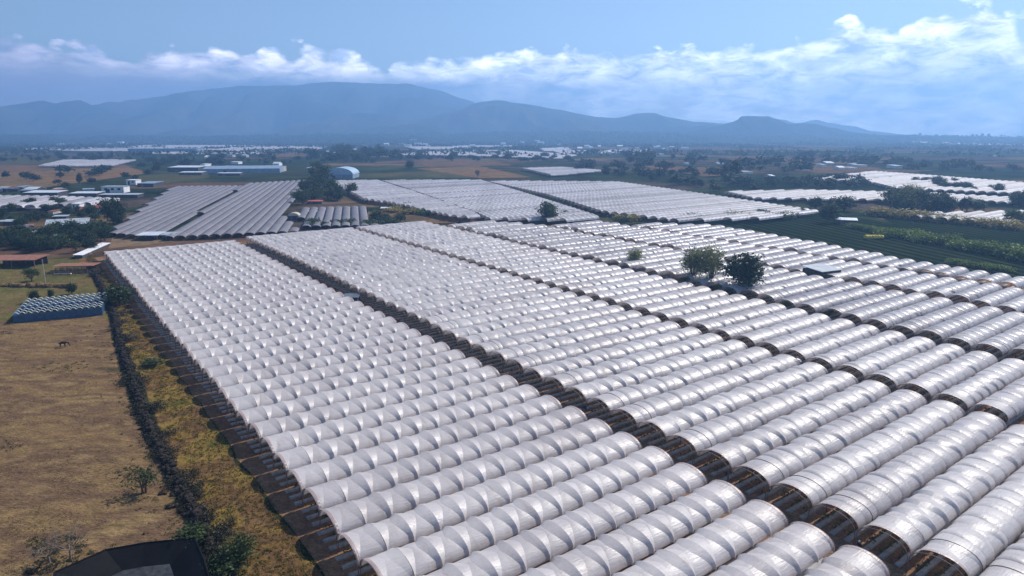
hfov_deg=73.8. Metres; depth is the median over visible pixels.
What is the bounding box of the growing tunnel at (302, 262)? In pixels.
[299,247,423,264]
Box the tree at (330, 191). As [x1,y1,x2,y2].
[326,185,343,198]
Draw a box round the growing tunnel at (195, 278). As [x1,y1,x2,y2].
[131,266,289,293]
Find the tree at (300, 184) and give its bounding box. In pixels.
[297,180,304,189]
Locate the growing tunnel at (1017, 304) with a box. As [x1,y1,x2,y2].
[994,295,1023,311]
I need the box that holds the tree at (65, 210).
[59,205,72,214]
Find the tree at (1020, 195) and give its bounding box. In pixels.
[1011,191,1023,206]
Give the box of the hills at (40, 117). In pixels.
[0,100,133,133]
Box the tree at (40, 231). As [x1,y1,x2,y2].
[30,226,53,235]
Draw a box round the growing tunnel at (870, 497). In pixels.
[808,411,1006,544]
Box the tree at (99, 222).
[91,219,111,226]
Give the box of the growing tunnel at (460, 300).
[394,283,549,318]
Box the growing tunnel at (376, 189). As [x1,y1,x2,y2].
[347,188,398,192]
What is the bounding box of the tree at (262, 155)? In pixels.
[258,153,268,157]
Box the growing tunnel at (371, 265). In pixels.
[317,255,449,282]
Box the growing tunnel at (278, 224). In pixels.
[266,216,287,233]
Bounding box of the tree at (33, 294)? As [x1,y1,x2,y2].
[27,289,39,300]
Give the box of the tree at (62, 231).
[56,228,71,233]
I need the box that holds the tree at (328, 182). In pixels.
[323,177,338,188]
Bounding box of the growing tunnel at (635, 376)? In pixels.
[560,339,748,406]
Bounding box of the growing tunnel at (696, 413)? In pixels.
[634,362,828,448]
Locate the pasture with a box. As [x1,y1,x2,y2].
[0,315,211,575]
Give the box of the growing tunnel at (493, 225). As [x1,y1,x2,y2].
[464,222,522,230]
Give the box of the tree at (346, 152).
[338,149,352,157]
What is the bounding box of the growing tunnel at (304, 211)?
[296,207,309,218]
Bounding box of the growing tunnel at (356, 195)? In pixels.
[355,191,415,199]
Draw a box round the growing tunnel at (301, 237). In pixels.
[252,231,366,248]
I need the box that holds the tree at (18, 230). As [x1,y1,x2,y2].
[7,227,31,238]
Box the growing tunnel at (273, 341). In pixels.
[186,316,396,371]
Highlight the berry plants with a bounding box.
[107,229,1023,575]
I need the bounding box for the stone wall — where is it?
[86,267,232,575]
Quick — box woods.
[0,129,1023,156]
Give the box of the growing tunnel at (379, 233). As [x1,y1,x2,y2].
[373,225,446,236]
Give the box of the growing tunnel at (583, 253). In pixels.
[569,242,648,259]
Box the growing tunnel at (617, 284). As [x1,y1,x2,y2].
[571,275,662,295]
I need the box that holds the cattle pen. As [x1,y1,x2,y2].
[45,262,102,275]
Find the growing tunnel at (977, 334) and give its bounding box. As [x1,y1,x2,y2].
[941,312,1023,350]
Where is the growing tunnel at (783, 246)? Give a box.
[768,240,814,249]
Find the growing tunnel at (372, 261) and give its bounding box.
[310,252,440,273]
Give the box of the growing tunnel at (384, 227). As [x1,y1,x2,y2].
[362,222,432,232]
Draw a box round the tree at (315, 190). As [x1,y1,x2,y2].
[308,186,323,195]
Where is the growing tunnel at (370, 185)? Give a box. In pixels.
[341,184,391,186]
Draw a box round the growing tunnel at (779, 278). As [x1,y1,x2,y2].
[719,271,807,293]
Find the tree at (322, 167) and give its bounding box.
[310,163,333,176]
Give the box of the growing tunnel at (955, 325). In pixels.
[913,306,1003,343]
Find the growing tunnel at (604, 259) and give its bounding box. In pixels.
[592,247,672,262]
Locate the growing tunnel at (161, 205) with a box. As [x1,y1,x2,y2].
[127,185,212,218]
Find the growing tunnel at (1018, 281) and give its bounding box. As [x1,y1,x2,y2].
[996,276,1023,288]
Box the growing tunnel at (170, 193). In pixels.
[150,186,193,199]
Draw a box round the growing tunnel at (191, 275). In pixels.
[127,263,284,289]
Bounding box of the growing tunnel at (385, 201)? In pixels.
[383,197,434,202]
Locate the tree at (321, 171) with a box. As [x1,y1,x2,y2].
[309,167,328,183]
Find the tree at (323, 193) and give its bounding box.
[322,189,330,199]
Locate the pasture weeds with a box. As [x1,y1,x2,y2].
[0,323,202,575]
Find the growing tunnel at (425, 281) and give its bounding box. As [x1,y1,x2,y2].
[359,269,499,294]
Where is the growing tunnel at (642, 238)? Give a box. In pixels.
[625,232,682,242]
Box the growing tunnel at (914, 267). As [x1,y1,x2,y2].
[897,261,933,271]
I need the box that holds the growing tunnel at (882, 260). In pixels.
[860,256,898,264]
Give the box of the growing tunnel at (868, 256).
[845,252,884,263]
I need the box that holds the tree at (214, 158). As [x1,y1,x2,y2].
[210,156,219,162]
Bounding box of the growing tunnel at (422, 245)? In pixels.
[414,236,493,248]
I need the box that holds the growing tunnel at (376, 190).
[349,188,405,196]
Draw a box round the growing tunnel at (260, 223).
[245,179,304,233]
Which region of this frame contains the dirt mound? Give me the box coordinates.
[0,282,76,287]
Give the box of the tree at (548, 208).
[534,198,560,222]
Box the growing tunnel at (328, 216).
[321,206,333,226]
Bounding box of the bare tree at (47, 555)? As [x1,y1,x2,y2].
[27,533,61,562]
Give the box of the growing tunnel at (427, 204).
[406,202,450,207]
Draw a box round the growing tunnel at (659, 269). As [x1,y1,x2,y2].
[642,257,724,278]
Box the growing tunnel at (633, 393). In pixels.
[582,346,772,422]
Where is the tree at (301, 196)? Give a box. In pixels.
[292,189,311,204]
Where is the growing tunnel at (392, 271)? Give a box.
[331,260,468,286]
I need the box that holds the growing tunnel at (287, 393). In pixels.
[226,349,465,421]
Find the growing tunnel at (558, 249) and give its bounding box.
[548,239,624,251]
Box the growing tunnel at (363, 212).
[359,206,368,225]
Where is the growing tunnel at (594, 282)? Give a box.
[556,271,647,295]
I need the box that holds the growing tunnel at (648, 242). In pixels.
[637,234,693,244]
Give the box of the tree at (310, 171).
[307,165,321,175]
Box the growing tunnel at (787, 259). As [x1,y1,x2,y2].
[759,253,812,266]
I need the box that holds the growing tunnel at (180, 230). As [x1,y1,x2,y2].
[162,182,265,239]
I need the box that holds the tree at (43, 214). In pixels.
[40,211,48,217]
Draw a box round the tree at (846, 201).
[829,195,859,210]
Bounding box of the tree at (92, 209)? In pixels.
[85,203,97,213]
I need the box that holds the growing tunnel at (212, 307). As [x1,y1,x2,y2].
[154,288,335,328]
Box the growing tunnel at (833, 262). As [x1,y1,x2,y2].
[788,259,844,270]
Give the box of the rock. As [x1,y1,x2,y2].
[25,567,36,574]
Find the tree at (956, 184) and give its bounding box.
[950,181,960,186]
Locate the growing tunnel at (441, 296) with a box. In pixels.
[384,279,536,317]
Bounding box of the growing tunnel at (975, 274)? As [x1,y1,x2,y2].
[952,270,989,279]
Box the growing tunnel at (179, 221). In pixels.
[144,211,199,237]
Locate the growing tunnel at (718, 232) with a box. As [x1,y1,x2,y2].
[693,229,744,236]
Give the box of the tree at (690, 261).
[679,244,707,284]
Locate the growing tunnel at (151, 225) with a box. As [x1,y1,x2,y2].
[125,185,236,235]
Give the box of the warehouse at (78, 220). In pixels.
[44,217,90,226]
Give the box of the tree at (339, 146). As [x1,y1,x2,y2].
[330,143,344,151]
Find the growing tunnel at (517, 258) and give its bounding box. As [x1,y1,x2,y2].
[475,251,560,265]
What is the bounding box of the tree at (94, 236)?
[89,232,100,240]
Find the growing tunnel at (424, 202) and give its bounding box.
[402,201,446,206]
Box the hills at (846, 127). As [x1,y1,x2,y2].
[778,119,904,134]
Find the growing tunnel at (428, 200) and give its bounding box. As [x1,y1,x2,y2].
[391,199,441,206]
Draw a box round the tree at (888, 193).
[877,185,899,200]
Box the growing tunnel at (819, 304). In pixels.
[793,285,885,313]
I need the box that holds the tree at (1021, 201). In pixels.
[1003,192,1023,206]
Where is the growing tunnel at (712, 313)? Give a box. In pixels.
[668,298,767,328]
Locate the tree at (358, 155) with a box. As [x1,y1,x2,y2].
[350,151,365,159]
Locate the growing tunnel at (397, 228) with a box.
[368,224,439,232]
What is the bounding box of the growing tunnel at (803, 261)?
[770,255,829,271]
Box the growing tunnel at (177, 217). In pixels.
[134,185,241,239]
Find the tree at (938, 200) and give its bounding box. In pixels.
[929,194,957,210]
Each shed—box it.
[0,219,19,225]
[2,187,11,191]
[2,206,25,210]
[11,187,24,191]
[19,189,33,192]
[23,190,67,195]
[24,225,33,229]
[25,187,45,189]
[26,206,58,210]
[47,209,61,213]
[52,215,69,218]
[69,191,104,196]
[73,243,109,258]
[82,188,93,190]
[99,193,143,197]
[135,231,165,240]
[136,181,163,186]
[159,232,177,238]
[217,172,242,175]
[835,217,857,224]
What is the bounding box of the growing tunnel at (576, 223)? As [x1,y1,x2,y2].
[548,220,601,227]
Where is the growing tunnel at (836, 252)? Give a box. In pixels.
[811,248,854,256]
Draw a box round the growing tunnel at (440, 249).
[432,240,510,251]
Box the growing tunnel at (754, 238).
[728,234,778,242]
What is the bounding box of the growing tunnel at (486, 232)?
[475,224,546,234]
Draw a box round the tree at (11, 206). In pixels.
[6,201,16,210]
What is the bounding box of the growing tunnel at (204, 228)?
[186,181,277,239]
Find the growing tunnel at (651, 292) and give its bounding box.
[600,282,694,305]
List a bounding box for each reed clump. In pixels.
[855,208,881,216]
[868,206,888,216]
[874,206,896,216]
[886,208,908,218]
[897,209,917,218]
[904,209,931,220]
[908,210,938,221]
[924,212,953,222]
[944,214,971,223]
[950,217,965,223]
[964,216,995,225]
[965,218,985,225]
[974,217,996,227]
[979,216,1011,226]
[985,219,1018,228]
[992,219,1017,229]
[996,220,1023,230]
[998,217,1023,227]
[1012,220,1023,230]
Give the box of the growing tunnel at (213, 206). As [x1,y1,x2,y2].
[195,182,258,215]
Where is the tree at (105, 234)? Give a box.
[96,226,113,240]
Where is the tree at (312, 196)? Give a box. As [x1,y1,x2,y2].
[308,191,318,199]
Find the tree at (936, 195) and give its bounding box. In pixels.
[928,192,954,204]
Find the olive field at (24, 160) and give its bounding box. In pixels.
[0,156,71,163]
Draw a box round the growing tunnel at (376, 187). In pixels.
[343,186,397,189]
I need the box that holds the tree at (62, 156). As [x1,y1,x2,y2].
[55,155,68,158]
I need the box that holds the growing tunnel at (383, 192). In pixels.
[354,190,413,198]
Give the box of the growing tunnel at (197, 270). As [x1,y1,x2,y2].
[124,260,278,285]
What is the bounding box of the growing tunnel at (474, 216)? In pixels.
[461,214,480,221]
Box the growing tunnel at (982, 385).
[928,358,1023,412]
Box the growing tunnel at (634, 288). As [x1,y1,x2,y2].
[587,278,677,299]
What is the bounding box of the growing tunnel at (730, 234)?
[704,230,755,238]
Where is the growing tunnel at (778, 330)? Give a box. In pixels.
[730,313,831,346]
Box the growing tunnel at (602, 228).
[576,224,629,233]
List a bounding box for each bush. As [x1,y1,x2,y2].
[96,281,137,305]
[104,323,121,330]
[115,335,134,341]
[115,343,129,350]
[115,369,147,381]
[115,375,142,385]
[118,309,132,315]
[119,335,133,340]
[123,361,137,369]
[125,345,138,350]
[126,400,152,411]
[128,383,149,390]
[134,373,150,385]
[135,414,152,421]
[136,401,162,412]
[139,356,164,367]
[141,431,165,444]
[145,446,161,456]
[146,403,168,413]
[153,398,168,407]
[153,430,172,439]
[153,449,169,458]
[157,474,177,488]
[160,451,181,460]
[161,425,178,435]
[163,445,182,453]
[166,520,214,547]
[172,467,204,484]
[173,487,196,502]
[175,495,195,507]
[176,504,186,512]
[179,478,203,490]
[184,499,211,510]
[188,468,200,475]
[188,485,203,499]
[193,481,206,487]
[197,512,218,525]
[198,510,216,521]
[200,522,236,545]
[200,541,224,555]
[202,502,221,512]
[202,546,256,575]
[204,541,225,560]
[205,523,233,541]
[215,514,239,526]
[215,526,233,538]
[219,526,258,564]
[383,204,402,211]
[396,206,418,214]
[415,208,436,215]
[607,213,644,221]
[614,215,627,221]
[775,211,796,219]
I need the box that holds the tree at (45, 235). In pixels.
[32,233,53,240]
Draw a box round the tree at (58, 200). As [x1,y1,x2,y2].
[52,197,69,206]
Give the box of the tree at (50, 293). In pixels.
[46,288,53,297]
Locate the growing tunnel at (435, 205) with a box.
[411,203,453,207]
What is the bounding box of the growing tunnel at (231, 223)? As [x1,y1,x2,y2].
[209,180,289,237]
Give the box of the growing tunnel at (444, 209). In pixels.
[426,208,464,212]
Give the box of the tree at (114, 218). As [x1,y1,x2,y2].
[110,213,121,223]
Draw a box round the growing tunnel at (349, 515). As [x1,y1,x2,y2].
[318,418,613,551]
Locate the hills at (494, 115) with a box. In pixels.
[363,100,722,133]
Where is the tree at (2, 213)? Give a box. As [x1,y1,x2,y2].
[0,208,6,217]
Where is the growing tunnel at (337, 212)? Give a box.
[331,206,341,227]
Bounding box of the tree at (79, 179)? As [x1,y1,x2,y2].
[76,173,82,183]
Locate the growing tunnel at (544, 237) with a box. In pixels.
[510,232,583,243]
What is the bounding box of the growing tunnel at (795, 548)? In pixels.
[709,521,835,575]
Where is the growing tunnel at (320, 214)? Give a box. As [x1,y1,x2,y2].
[312,207,325,226]
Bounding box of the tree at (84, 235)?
[70,230,93,244]
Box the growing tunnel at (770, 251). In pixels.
[725,248,784,259]
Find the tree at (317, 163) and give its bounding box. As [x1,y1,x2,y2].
[308,160,321,170]
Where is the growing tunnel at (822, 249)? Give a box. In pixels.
[797,245,841,253]
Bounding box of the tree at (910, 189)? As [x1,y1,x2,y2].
[893,182,925,194]
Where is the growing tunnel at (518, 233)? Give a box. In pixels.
[496,228,563,239]
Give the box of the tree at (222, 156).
[216,154,224,158]
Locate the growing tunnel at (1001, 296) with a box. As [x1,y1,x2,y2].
[967,287,1023,306]
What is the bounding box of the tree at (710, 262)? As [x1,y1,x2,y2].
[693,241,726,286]
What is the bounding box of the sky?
[0,0,1023,136]
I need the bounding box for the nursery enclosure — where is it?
[12,292,106,322]
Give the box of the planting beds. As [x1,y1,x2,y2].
[102,228,1023,575]
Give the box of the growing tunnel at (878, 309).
[837,292,929,323]
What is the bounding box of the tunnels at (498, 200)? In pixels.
[0,143,1023,222]
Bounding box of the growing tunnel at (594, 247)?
[559,241,634,255]
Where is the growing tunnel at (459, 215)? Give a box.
[451,213,476,221]
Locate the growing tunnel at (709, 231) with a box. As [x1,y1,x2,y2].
[682,227,733,234]
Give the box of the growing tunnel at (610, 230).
[586,226,639,235]
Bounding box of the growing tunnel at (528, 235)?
[501,229,573,240]
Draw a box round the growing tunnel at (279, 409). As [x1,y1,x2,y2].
[235,357,482,439]
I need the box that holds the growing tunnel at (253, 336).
[181,311,385,359]
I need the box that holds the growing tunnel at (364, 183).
[338,182,386,184]
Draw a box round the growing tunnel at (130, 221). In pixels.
[113,185,218,228]
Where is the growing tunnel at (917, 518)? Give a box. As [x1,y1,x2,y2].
[855,424,1023,571]
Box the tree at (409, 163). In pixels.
[405,159,414,168]
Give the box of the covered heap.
[863,235,883,239]
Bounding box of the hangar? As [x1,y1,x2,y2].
[328,166,358,178]
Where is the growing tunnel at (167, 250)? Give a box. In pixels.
[106,242,241,265]
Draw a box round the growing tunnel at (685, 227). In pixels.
[661,224,710,231]
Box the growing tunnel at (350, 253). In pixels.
[293,245,414,262]
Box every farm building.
[100,186,129,192]
[126,179,140,184]
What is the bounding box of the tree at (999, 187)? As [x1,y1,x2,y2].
[992,184,1006,190]
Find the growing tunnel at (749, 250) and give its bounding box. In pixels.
[716,246,768,256]
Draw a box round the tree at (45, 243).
[36,237,50,250]
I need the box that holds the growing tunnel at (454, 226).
[447,220,495,228]
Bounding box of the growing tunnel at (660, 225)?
[641,223,677,227]
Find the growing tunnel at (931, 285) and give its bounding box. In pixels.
[900,277,957,293]
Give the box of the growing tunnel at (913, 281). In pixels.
[882,273,937,290]
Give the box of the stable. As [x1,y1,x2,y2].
[0,254,48,267]
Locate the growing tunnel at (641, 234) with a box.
[616,230,670,239]
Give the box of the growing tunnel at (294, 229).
[288,227,298,231]
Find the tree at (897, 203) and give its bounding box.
[891,196,902,209]
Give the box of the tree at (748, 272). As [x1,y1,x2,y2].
[714,251,768,293]
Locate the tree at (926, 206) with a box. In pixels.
[922,199,930,210]
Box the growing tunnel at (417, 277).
[347,266,489,292]
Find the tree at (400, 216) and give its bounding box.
[393,213,406,221]
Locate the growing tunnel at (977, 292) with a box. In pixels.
[945,283,1002,300]
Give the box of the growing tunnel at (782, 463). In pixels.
[728,389,927,497]
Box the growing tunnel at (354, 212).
[351,206,359,225]
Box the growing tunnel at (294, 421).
[248,365,500,450]
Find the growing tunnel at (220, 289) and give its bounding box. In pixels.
[141,276,312,312]
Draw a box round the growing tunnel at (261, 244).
[257,232,372,248]
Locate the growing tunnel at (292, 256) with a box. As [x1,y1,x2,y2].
[284,243,407,266]
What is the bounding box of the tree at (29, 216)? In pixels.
[19,212,33,221]
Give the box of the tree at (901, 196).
[888,192,907,205]
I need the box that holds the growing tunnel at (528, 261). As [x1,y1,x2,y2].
[487,254,570,269]
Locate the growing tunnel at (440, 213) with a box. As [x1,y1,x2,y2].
[437,210,471,214]
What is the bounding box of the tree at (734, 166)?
[728,157,742,174]
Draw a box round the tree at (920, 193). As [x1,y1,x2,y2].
[906,189,931,207]
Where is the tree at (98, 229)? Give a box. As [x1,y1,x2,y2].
[92,225,105,240]
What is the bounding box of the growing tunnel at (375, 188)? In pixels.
[344,187,394,190]
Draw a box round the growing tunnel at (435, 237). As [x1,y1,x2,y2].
[400,232,476,243]
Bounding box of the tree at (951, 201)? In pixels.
[938,196,960,212]
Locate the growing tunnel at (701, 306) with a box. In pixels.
[651,294,747,320]
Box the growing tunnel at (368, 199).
[364,194,425,203]
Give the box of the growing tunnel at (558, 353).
[502,321,681,373]
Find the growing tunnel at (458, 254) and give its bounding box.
[449,244,529,257]
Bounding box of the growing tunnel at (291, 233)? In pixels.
[244,227,353,245]
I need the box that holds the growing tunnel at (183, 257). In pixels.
[112,249,255,271]
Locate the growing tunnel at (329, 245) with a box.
[273,238,392,259]
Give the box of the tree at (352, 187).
[344,183,357,194]
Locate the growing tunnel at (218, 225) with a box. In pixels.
[198,181,283,236]
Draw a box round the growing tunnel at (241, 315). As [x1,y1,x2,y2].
[164,296,353,339]
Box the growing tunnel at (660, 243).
[649,236,703,247]
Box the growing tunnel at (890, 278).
[861,270,918,285]
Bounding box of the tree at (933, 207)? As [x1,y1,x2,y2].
[929,199,938,211]
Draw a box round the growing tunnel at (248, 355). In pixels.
[194,322,409,381]
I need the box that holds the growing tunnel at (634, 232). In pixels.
[605,229,660,239]
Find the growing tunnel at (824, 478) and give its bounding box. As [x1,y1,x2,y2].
[767,400,965,522]
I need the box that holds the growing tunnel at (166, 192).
[157,186,187,194]
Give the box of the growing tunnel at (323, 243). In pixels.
[269,236,385,250]
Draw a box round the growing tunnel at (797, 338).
[754,318,855,354]
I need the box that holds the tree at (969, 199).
[964,196,973,211]
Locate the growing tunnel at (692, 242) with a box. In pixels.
[662,237,717,246]
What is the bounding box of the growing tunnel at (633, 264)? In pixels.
[618,252,692,268]
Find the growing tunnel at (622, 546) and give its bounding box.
[519,479,746,575]
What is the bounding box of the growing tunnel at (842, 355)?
[806,330,906,372]
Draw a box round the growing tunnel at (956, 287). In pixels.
[924,280,979,299]
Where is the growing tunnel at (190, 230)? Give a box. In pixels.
[174,181,271,240]
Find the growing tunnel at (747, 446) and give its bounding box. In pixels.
[694,380,891,481]
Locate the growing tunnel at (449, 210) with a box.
[432,208,468,217]
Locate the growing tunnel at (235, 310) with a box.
[158,292,344,335]
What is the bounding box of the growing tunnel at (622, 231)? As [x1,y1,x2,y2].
[598,228,649,235]
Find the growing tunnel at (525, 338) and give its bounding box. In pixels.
[469,310,642,364]
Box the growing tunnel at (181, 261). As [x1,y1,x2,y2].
[115,252,260,275]
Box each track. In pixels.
[261,254,912,575]
[359,210,508,222]
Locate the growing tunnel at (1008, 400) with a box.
[966,376,1023,422]
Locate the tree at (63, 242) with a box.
[50,233,69,247]
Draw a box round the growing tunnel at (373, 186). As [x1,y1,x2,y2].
[343,185,395,192]
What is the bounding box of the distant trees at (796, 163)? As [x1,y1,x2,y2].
[1,143,1022,189]
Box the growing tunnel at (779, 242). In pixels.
[755,239,801,246]
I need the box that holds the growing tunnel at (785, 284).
[740,275,823,300]
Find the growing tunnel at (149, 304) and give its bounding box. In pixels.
[145,280,319,317]
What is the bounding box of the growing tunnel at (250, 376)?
[210,335,434,397]
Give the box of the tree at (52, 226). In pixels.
[43,223,60,233]
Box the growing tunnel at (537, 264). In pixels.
[496,257,583,272]
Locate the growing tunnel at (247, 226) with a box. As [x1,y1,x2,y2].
[232,180,300,236]
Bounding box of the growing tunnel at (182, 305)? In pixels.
[150,283,327,320]
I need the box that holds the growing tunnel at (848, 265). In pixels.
[804,261,862,271]
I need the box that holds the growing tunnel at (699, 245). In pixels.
[672,240,728,251]
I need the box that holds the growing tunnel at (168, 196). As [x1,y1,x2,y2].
[142,186,199,204]
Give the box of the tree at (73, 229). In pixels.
[68,227,78,235]
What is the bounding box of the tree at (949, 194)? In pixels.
[930,190,951,197]
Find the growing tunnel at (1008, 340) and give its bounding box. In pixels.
[970,323,1023,361]
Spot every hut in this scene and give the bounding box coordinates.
[288,212,300,219]
[306,200,322,203]
[801,263,842,278]
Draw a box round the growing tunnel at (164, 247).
[103,240,236,262]
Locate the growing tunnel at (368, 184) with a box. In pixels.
[338,183,389,186]
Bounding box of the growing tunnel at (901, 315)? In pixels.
[861,297,953,329]
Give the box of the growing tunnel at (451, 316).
[416,291,576,334]
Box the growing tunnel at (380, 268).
[324,257,459,281]
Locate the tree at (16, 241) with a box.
[7,234,28,248]
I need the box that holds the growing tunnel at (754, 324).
[708,308,808,340]
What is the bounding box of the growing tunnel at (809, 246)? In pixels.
[783,242,828,251]
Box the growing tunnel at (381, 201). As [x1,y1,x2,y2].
[377,197,430,202]
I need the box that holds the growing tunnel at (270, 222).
[255,190,300,233]
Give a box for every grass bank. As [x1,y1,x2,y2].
[591,212,809,223]
[868,206,928,212]
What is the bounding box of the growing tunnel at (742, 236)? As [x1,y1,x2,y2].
[717,232,764,242]
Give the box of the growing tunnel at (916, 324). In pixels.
[887,302,978,336]
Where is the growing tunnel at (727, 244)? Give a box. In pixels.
[686,242,741,251]
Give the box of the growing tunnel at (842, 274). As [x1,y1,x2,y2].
[830,264,880,278]
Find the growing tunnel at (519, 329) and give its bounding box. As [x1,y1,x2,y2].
[453,305,624,350]
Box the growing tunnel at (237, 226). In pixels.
[221,180,294,235]
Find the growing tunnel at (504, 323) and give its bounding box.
[440,300,609,339]
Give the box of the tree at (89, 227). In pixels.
[78,221,100,232]
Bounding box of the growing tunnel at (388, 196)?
[361,194,423,199]
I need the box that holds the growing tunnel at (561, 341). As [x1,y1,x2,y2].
[485,315,661,364]
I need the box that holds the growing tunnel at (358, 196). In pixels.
[357,192,417,197]
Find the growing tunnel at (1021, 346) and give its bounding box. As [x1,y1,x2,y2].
[1005,343,1023,357]
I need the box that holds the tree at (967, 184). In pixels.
[961,180,973,187]
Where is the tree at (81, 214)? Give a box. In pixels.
[75,211,86,217]
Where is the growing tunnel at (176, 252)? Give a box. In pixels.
[108,244,245,267]
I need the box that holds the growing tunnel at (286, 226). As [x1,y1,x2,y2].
[277,221,292,232]
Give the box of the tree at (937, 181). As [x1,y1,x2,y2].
[932,178,942,183]
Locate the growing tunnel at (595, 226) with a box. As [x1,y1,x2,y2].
[569,222,619,229]
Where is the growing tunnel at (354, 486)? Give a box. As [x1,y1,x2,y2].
[302,406,587,527]
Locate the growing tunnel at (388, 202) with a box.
[387,198,436,203]
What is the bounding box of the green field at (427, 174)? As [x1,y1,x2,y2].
[357,171,475,177]
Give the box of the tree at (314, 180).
[302,177,320,183]
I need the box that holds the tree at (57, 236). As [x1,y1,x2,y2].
[49,233,65,247]
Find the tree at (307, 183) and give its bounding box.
[302,178,316,189]
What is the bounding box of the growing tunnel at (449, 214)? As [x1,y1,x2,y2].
[443,211,474,216]
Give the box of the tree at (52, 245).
[48,239,60,250]
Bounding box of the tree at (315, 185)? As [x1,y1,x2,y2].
[309,182,324,196]
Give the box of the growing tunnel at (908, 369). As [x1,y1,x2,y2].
[863,343,965,388]
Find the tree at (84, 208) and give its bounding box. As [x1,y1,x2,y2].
[79,206,89,214]
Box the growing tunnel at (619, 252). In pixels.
[585,245,659,260]
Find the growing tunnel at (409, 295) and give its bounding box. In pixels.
[373,276,523,306]
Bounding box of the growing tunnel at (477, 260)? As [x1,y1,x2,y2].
[466,249,549,263]
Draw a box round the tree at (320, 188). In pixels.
[310,186,323,194]
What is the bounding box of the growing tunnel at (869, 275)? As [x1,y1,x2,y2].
[843,267,899,284]
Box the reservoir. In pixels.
[53,537,208,575]
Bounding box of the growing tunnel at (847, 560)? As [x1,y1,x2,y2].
[804,544,889,575]
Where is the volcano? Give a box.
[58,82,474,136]
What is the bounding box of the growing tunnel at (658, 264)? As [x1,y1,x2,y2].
[635,259,682,269]
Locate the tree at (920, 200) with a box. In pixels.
[908,194,925,209]
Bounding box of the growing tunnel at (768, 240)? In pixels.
[741,236,789,244]
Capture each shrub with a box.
[304,221,317,227]
[305,216,322,221]
[337,217,359,225]
[360,217,384,225]
[362,220,381,225]
[381,216,401,223]
[783,300,792,305]
[820,309,835,314]
[850,222,858,228]
[863,225,875,230]
[873,227,894,236]
[882,231,895,236]
[885,227,904,237]
[894,229,904,238]
[898,228,929,239]
[905,233,930,241]
[907,232,939,244]
[928,235,947,245]
[936,234,952,245]
[938,232,963,240]
[944,238,958,247]
[944,257,961,264]
[945,240,972,250]
[953,237,977,250]
[953,259,972,264]
[958,239,998,252]
[958,259,974,267]
[959,242,982,252]
[968,261,986,267]
[970,240,994,254]
[978,262,996,269]
[982,244,997,254]
[990,264,1009,270]
[991,243,1011,257]
[992,245,1012,257]
[994,239,1023,248]
[999,264,1017,272]
[1004,245,1023,261]
[1004,248,1023,259]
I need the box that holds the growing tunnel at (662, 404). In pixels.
[607,354,799,430]
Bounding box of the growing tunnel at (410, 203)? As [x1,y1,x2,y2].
[396,201,438,205]
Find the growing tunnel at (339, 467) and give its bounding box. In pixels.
[286,395,562,506]
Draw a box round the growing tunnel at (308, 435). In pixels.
[260,374,519,469]
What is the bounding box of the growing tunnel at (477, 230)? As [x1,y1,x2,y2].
[469,224,534,233]
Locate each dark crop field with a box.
[717,211,1023,277]
[723,177,870,187]
[882,216,1023,245]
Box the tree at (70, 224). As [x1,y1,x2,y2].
[58,219,84,229]
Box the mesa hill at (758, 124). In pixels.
[688,116,872,134]
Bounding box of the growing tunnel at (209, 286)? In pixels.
[137,272,304,302]
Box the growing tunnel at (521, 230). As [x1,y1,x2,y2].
[487,226,554,235]
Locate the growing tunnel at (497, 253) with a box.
[457,247,539,260]
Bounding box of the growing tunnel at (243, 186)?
[232,182,252,190]
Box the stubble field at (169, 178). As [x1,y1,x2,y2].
[139,173,208,183]
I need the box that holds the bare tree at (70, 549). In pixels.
[32,523,87,559]
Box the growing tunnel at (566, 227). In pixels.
[562,222,609,229]
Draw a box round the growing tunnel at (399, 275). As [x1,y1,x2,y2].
[339,263,478,292]
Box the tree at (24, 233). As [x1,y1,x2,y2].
[14,230,31,237]
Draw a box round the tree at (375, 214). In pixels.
[368,209,385,221]
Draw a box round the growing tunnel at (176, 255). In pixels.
[110,247,250,270]
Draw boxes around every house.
[71,202,86,207]
[231,161,241,163]
[344,293,360,300]
[819,161,833,165]
[832,166,845,168]
[851,164,866,166]
[886,165,902,167]
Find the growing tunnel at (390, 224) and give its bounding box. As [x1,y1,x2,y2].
[355,221,426,230]
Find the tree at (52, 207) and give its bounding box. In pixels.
[47,204,57,210]
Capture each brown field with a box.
[0,164,132,172]
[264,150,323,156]
[420,159,508,165]
[526,192,605,215]
[643,166,766,176]
[781,166,883,172]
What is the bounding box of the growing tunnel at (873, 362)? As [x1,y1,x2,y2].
[835,336,936,381]
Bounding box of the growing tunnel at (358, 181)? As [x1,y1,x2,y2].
[337,180,377,181]
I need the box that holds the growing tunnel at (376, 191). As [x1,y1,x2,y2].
[352,190,404,194]
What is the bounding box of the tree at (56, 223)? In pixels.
[46,220,62,233]
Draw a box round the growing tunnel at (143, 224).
[115,185,230,237]
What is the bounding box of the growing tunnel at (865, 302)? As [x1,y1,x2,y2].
[819,290,905,313]
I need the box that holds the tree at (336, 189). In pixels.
[328,183,345,195]
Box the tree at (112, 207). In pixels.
[88,195,127,220]
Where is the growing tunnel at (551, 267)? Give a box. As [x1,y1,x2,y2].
[508,259,594,275]
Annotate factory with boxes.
[168,165,207,171]
[179,171,206,174]
[203,165,282,173]
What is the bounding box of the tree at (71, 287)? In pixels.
[64,282,77,293]
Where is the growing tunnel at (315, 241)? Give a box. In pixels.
[262,234,378,254]
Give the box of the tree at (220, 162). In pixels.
[215,159,225,164]
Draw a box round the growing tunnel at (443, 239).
[408,234,484,245]
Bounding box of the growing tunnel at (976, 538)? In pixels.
[906,465,1023,575]
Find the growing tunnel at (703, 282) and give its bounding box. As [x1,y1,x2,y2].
[686,266,772,285]

